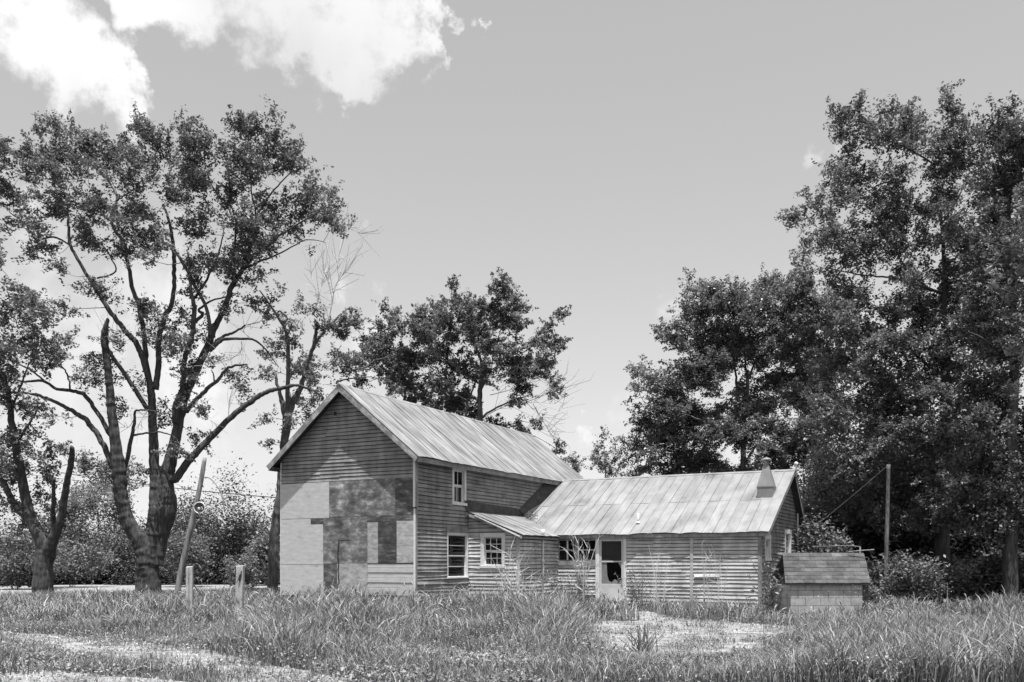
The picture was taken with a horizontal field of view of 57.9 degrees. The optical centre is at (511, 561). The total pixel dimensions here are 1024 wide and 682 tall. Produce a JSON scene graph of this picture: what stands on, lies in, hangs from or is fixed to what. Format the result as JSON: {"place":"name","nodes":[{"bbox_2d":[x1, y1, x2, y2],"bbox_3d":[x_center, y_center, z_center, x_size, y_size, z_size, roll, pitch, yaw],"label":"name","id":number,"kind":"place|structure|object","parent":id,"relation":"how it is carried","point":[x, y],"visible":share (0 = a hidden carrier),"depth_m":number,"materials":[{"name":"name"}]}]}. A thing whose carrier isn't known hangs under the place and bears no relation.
{"place":"outdoors","nodes":[
{"label":"outdoors","id":0,"kind":"place"},
{"bbox_2d":[1,660,182,681],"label":"gravel track","id":1,"kind":"structure","parent":0,"point":[48,676],"depth_m":11.93,"materials":[{"name":"grey gravel"}]},
{"bbox_2d":[0,644,91,674],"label":"grass tuft","id":2,"kind":"object","parent":1,"relation":"on","point":[14,666],"visible":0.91,"depth_m":12.37,"materials":[{"name":"grey plant"}]},
{"bbox_2d":[0,582,279,595],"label":"road","id":3,"kind":"structure","parent":0,"point":[107,586],"depth_m":53.71,"materials":[{"name":"grey asphalt"}]},
{"bbox_2d":[62,472,274,497],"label":"cable","id":4,"kind":"object","parent":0,"point":[178,488],"visible":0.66,"depth_m":45.97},
{"bbox_2d":[0,632,358,681],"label":"gravel track","id":5,"kind":"structure","parent":0,"point":[204,657],"depth_m":14.94,"materials":[{"name":"grey gravel"}]},
{"bbox_2d":[160,579,611,635],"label":"grass","id":6,"kind":"structure","parent":0,"point":[364,619],"depth_m":20.59,"materials":[{"name":"grey plant"}]},
{"bbox_2d":[0,577,1023,681],"bbox_3d":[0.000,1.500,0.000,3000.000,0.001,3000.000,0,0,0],"label":"ground","id":7,"kind":"structure","parent":0,"point":[156,675],"depth_m":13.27,"materials":[{"name":"grey plant"}]},
{"bbox_2d":[0,235,83,593],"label":"maple tree","id":8,"kind":"object","parent":7,"relation":"on","point":[45,541],"visible":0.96,"depth_m":36.31,"materials":[{"name":"grey plant"}]},
{"bbox_2d":[0,530,84,588],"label":"shrub","id":9,"kind":"object","parent":7,"relation":"on","point":[21,566],"visible":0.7,"depth_m":49.81,"materials":[{"name":"grey plant"}]},
{"bbox_2d":[24,446,138,544],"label":"aspen tree","id":10,"kind":"object","parent":7,"relation":"on","point":[86,500],"visible":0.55,"depth_m":67.30,"materials":[{"name":"plant"}]},
{"bbox_2d":[53,531,119,586],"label":"shrub","id":11,"kind":"object","parent":7,"relation":"on","point":[85,554],"visible":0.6,"depth_m":53.98,"materials":[{"name":"grey plant"}]},
{"bbox_2d":[0,451,279,584],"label":"hedgerow","id":12,"kind":"object","parent":7,"relation":"on","point":[234,541],"visible":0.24,"depth_m":61.37,"materials":[{"name":"grey plant"}]},
{"bbox_2d":[0,542,279,584],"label":"hedge","id":13,"kind":"object","parent":7,"relation":"on","point":[161,571],"visible":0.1,"depth_m":60.60,"materials":[{"name":"grey plant"}]},
{"bbox_2d":[0,588,307,610],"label":"weeds","id":14,"kind":"object","parent":7,"relation":"on","point":[140,596],"visible":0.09,"depth_m":28.88,"materials":[{"name":"grey plant"}]},
{"bbox_2d":[186,566,192,616],"bbox_3d":[-7.668,0.849,21.998,0.150,1.502,0.154,0,0,-9],"label":"fence post","id":15,"kind":"object","parent":7,"relation":"on","point":[189,584],"visible":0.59,"depth_m":21.93,"materials":[{"name":"white paint"}]},
{"bbox_2d":[161,524,222,586],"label":"shrub","id":16,"kind":"object","parent":7,"relation":"on","point":[194,560],"visible":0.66,"depth_m":54.64,"materials":[{"name":"grey plant"}]},
{"bbox_2d":[0,94,384,592],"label":"maple tree","id":17,"kind":"object","parent":7,"relation":"on","point":[149,543],"visible":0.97,"depth_m":39.60,"materials":[{"name":"grey plant"}]},
{"bbox_2d":[103,533,122,567],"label":"dead branch","id":18,"kind":"object","parent":17,"relation":"hanging from","point":[114,550],"visible":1,"depth_m":40.99,"materials":[{"name":"grey wood"}]},
{"bbox_2d":[175,457,224,590],"bbox_3d":[-12.817,-1.372,38.000,2.127,5.864,0.266,0,0,0],"label":"utility pole","id":19,"kind":"object","parent":7,"relation":"on","point":[181,569],"visible":0.91,"depth_m":37.91,"materials":[{"name":"grey wood"}]},
{"bbox_2d":[193,502,204,512],"bbox_3d":[-12.671,-2.205,37.747,0.487,0.474,0.544,0,0,0],"label":"yard light","id":20,"kind":"object","parent":19,"relation":"attached to","point":[197,507],"visible":1,"depth_m":37.58,"materials":[{"name":"metal"}]},
{"bbox_2d":[235,565,244,615],"bbox_3d":[-6.622,0.840,22.477,0.200,1.520,0.216,0,0,1],"label":"fence post","id":21,"kind":"object","parent":7,"relation":"on","point":[240,581],"visible":0.78,"depth_m":22.41,"materials":[{"name":"white paint"}]},
{"bbox_2d":[221,549,266,588],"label":"shrub","id":22,"kind":"object","parent":7,"relation":"on","point":[248,581],"visible":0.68,"depth_m":51.85,"materials":[{"name":"grey plant"}]},
{"bbox_2d":[239,529,279,585],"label":"shrub","id":23,"kind":"object","parent":7,"relation":"on","point":[260,549],"visible":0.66,"depth_m":57.65,"materials":[{"name":"grey plant"}]},
{"bbox_2d":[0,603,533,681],"bbox_3d":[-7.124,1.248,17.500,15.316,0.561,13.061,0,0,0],"label":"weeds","id":24,"kind":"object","parent":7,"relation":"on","point":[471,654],"visible":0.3,"depth_m":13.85,"materials":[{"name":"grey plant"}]},
{"bbox_2d":[246,215,370,592],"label":"ash tree","id":25,"kind":"object","parent":7,"relation":"on","point":[305,371],"visible":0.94,"depth_m":44.80,"materials":[{"name":"grey plant"}]},
{"bbox_2d":[0,605,786,681],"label":"stones","id":26,"kind":"object","parent":7,"relation":"on","point":[43,678],"visible":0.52,"depth_m":14.57,"materials":[{"name":"grey stone"}]},
{"bbox_2d":[339,267,597,456],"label":"walnut tree","id":27,"kind":"object","parent":7,"relation":"on","point":[421,328],"visible":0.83,"depth_m":55.52,"materials":[{"name":"grey plant"}]},
{"bbox_2d":[487,535,534,595],"bbox_3d":[-0.017,0.310,28.118,1.478,2.387,0.928,0,0,0],"label":"dry shrub","id":28,"kind":"object","parent":7,"relation":"on","point":[507,577],"visible":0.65,"depth_m":28.13,"materials":[{"name":"grey plant"}]},
{"bbox_2d":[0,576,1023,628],"bbox_3d":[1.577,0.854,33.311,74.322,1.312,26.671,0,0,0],"label":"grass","id":29,"kind":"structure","parent":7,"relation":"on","point":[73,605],"depth_m":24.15,"materials":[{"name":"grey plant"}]},
{"bbox_2d":[509,564,552,597],"bbox_3d":[0.558,0.789,29.027,1.566,1.426,0.534,0,0,16],"label":"dry shrub","id":30,"kind":"object","parent":7,"relation":"on","point":[530,581],"visible":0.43,"depth_m":29.09,"materials":[{"name":"grey plant"}]},
{"bbox_2d":[266,383,805,607],"bbox_3d":[1.678,-2.067,32.759,15.079,7.094,13.383,0,0,28],"label":"farmhouse","id":31,"kind":"object","parent":7,"relation":"on","point":[377,491],"visible":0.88,"depth_m":30.27,"materials":[{"name":"paint"}]},
{"bbox_2d":[446,526,468,578],"bbox_3d":[-1.836,-0.313,30.161,0.210,1.688,1.369,0,0,28],"label":"window","id":32,"kind":"structure","parent":31,"relation":"in","point":[457,537],"depth_m":30.25,"materials":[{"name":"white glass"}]},
{"bbox_2d":[452,468,466,505],"bbox_3d":[-1.789,-2.486,30.249,0.210,1.269,0.924,0,0,28],"label":"window","id":33,"kind":"structure","parent":31,"relation":"in","point":[458,475],"depth_m":30.34,"materials":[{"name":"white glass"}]},
{"bbox_2d":[479,532,505,567],"bbox_3d":[-0.598,-0.378,30.349,0.977,1.163,0.210,0,0,28],"label":"window","id":34,"kind":"structure","parent":31,"relation":"in","point":[483,552],"depth_m":30.37,"materials":[{"name":"white wood"}]},
{"bbox_2d":[521,510,544,521],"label":"twig litter","id":35,"kind":"object","parent":31,"relation":"on","point":[527,517],"visible":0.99,"depth_m":33.92,"materials":[{"name":"grey plant"}]},
{"bbox_2d":[558,538,594,564],"bbox_3d":[2.236,-0.346,32.080,1.483,0.929,0.150,0,0,28],"label":"window","id":36,"kind":"structure","parent":31,"relation":"in","point":[561,562],"depth_m":32.05,"materials":[{"name":"white wood"}]},
{"bbox_2d":[599,539,622,599],"bbox_3d":[3.370,0.247,31.405,0.875,2.059,0.075,0,0,28],"label":"door","id":37,"kind":"structure","parent":31,"relation":"in","point":[610,550],"depth_m":31.44,"materials":[{"name":"paint"}]},
{"bbox_2d":[765,535,771,560],"bbox_3d":[8.183,-0.463,29.828,0.210,0.849,0.873,0,0,28],"label":"window","id":38,"kind":"structure","parent":31,"relation":"in","point":[767,538],"depth_m":30.04,"materials":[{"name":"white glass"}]},
{"bbox_2d":[784,529,791,553],"bbox_3d":[9.614,-0.502,32.500,0.210,1.261,1.106,0,0,28],"label":"window","id":39,"kind":"structure","parent":31,"relation":"in","point":[787,533],"depth_m":32.74,"materials":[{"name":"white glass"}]},
{"bbox_2d":[527,570,607,603],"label":"tall weeds","id":40,"kind":"object","parent":7,"relation":"on","point":[575,594],"visible":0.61,"depth_m":29.68,"materials":[{"name":"grey plant"}]},
{"bbox_2d":[560,451,586,472],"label":"sapling","id":41,"kind":"object","parent":7,"relation":"on","point":[575,466],"visible":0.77,"depth_m":51.66,"materials":[{"name":"grey plant"}]},
{"bbox_2d":[562,529,610,604],"bbox_3d":[2.350,0.238,29.484,1.554,2.773,0.984,0,0,19],"label":"dry shrub","id":42,"kind":"object","parent":7,"relation":"on","point":[581,578],"visible":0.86,"depth_m":29.61,"materials":[{"name":"grey plant"}]},
{"bbox_2d":[579,425,627,477],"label":"sapling","id":43,"kind":"object","parent":7,"relation":"on","point":[600,464],"visible":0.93,"depth_m":48.85,"materials":[{"name":"grey plant"}]},
{"bbox_2d":[614,565,661,610],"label":"tall weeds","id":44,"kind":"object","parent":7,"relation":"on","point":[636,597],"visible":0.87,"depth_m":27.96,"materials":[{"name":"grey plant"}]},
{"bbox_2d":[640,539,672,610],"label":"tall weeds","id":45,"kind":"object","parent":7,"relation":"on","point":[656,589],"visible":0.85,"depth_m":27.35,"materials":[{"name":"grey plant"}]},
{"bbox_2d":[589,609,793,654],"bbox_3d":[3.998,1.486,24.649,5.414,0.001,20.307,0,0,0],"label":"gravel patch","id":46,"kind":"object","parent":7,"relation":"on","point":[733,627],"visible":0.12,"depth_m":19.49,"materials":[{"name":"grey gravel"}]},
{"bbox_2d":[619,623,664,651],"bbox_3d":[2.247,1.254,15.327,0.712,0.505,0.692,0,0,-38],"label":"grass tuft","id":47,"kind":"object","parent":46,"relation":"on","point":[640,642],"visible":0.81,"depth_m":15.25,"materials":[{"name":"grey plant"}]},
{"bbox_2d":[699,544,719,605],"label":"tall weeds","id":48,"kind":"object","parent":7,"relation":"on","point":[704,573],"visible":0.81,"depth_m":26.83,"materials":[{"name":"grey plant"}]},
{"bbox_2d":[709,554,728,605],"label":"tall weeds","id":49,"kind":"object","parent":7,"relation":"on","point":[721,583],"visible":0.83,"depth_m":26.63,"materials":[{"name":"grey plant"}]},
{"bbox_2d":[616,256,863,484],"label":"poplar tree","id":50,"kind":"object","parent":7,"relation":"on","point":[731,347],"visible":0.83,"depth_m":45.18,"materials":[{"name":"grey plant"}]},
{"bbox_2d":[709,556,786,637],"bbox_3d":[3.975,0.694,15.502,1.261,1.745,0.501,0,0,0],"label":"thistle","id":51,"kind":"object","parent":7,"relation":"on","point":[763,600],"visible":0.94,"depth_m":15.50,"materials":[{"name":"grey plant"}]},
{"bbox_2d":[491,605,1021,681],"bbox_3d":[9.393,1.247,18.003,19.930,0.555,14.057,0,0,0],"label":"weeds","id":52,"kind":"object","parent":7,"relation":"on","point":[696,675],"visible":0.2,"depth_m":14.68,"materials":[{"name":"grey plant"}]},
{"bbox_2d":[749,553,798,612],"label":"tall weeds","id":53,"kind":"object","parent":7,"relation":"on","point":[770,595],"visible":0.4,"depth_m":24.32,"materials":[{"name":"grey plant"}]},
{"bbox_2d":[765,553,870,615],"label":"well house","id":54,"kind":"structure","parent":7,"relation":"on","point":[810,579],"depth_m":23.62,"materials":[{"name":"concrete block"},{"name":"shingle"},{"name":"wood"}]},
{"bbox_2d":[849,549,873,551],"bbox_3d":[9.198,-0.296,24.352,0.641,0.084,0.034,0,0,9],"label":"fallen stick","id":55,"kind":"object","parent":54,"relation":"on","point":[861,550],"visible":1,"depth_m":24.34,"materials":[{"name":"grey wood"}]},
{"bbox_2d":[793,498,853,552],"bbox_3d":[11.111,-0.392,33.021,2.436,3.790,1.830,0,0,11],"label":"shrub","id":56,"kind":"object","parent":7,"relation":"on","point":[811,541],"visible":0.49,"depth_m":32.98,"materials":[{"name":"grey plant"}]},
{"bbox_2d":[814,545,860,552],"bbox_3d":[9.253,0.511,26.291,1.253,1.978,0.134,0,0,24],"label":"pipe rail","id":57,"kind":"object","parent":7,"relation":"on","point":[840,545],"visible":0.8,"depth_m":26.25,"materials":[{"name":"grey metal"}]},
{"bbox_2d":[868,580,888,607],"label":"shrub","id":58,"kind":"object","parent":7,"relation":"on","point":[873,593],"visible":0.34,"depth_m":26.80,"materials":[{"name":"grey plant"}]},
{"bbox_2d":[884,464,889,597],"bbox_3d":[12.368,-0.831,30.500,0.214,4.769,0.157,0,0,0],"label":"utility pole","id":59,"kind":"object","parent":7,"relation":"on","point":[886,534],"visible":0.84,"depth_m":30.45,"materials":[{"name":"grey wood"}]},
{"bbox_2d":[774,79,1004,564],"bbox_3d":[14.092,-7.963,34.003,8.323,19.220,4.213,0,0,0],"label":"oak tree","id":60,"kind":"object","parent":7,"relation":"on","point":[886,398],"visible":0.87,"depth_m":33.64,"materials":[{"name":"grey plant"}]},
{"bbox_2d":[789,353,1023,602],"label":"thicket","id":61,"kind":"object","parent":7,"relation":"on","point":[984,554],"visible":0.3,"depth_m":36.03,"materials":[{"name":"grey plant"}]},
{"bbox_2d":[875,548,956,603],"bbox_3d":[13.157,0.524,30.132,2.271,1.968,2.580,0,0,40],"label":"shrub","id":62,"kind":"object","parent":7,"relation":"on","point":[925,587],"visible":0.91,"depth_m":29.76,"materials":[{"name":"grey plant"}]},
{"bbox_2d":[922,549,992,603],"bbox_3d":[14.807,0.554,30.912,2.421,1.996,1.985,0,0,-17],"label":"shrub","id":63,"kind":"object","parent":7,"relation":"on","point":[958,585],"visible":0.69,"depth_m":30.62,"materials":[{"name":"grey plant"}]},
{"bbox_2d":[924,90,1023,602],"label":"oak tree","id":64,"kind":"object","parent":7,"relation":"on","point":[987,416],"visible":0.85,"depth_m":29.85,"materials":[{"name":"grey plant"}]},
{"bbox_2d":[970,168,1023,404],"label":"willow tree","id":65,"kind":"object","parent":7,"relation":"on","point":[1007,320],"visible":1,"depth_m":21.10,"materials":[{"name":"plant"}]},
{"bbox_2d":[0,0,1023,548],"label":"sky","id":66,"kind":"structure","parent":0,"point":[591,153],"materials":[{"name":"grey"}]},
{"bbox_2d":[787,605,1023,681],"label":"grass","id":67,"kind":"structure","parent":0,"point":[992,658],"depth_m":11.40,"materials":[{"name":"grey plant"}]}
]}

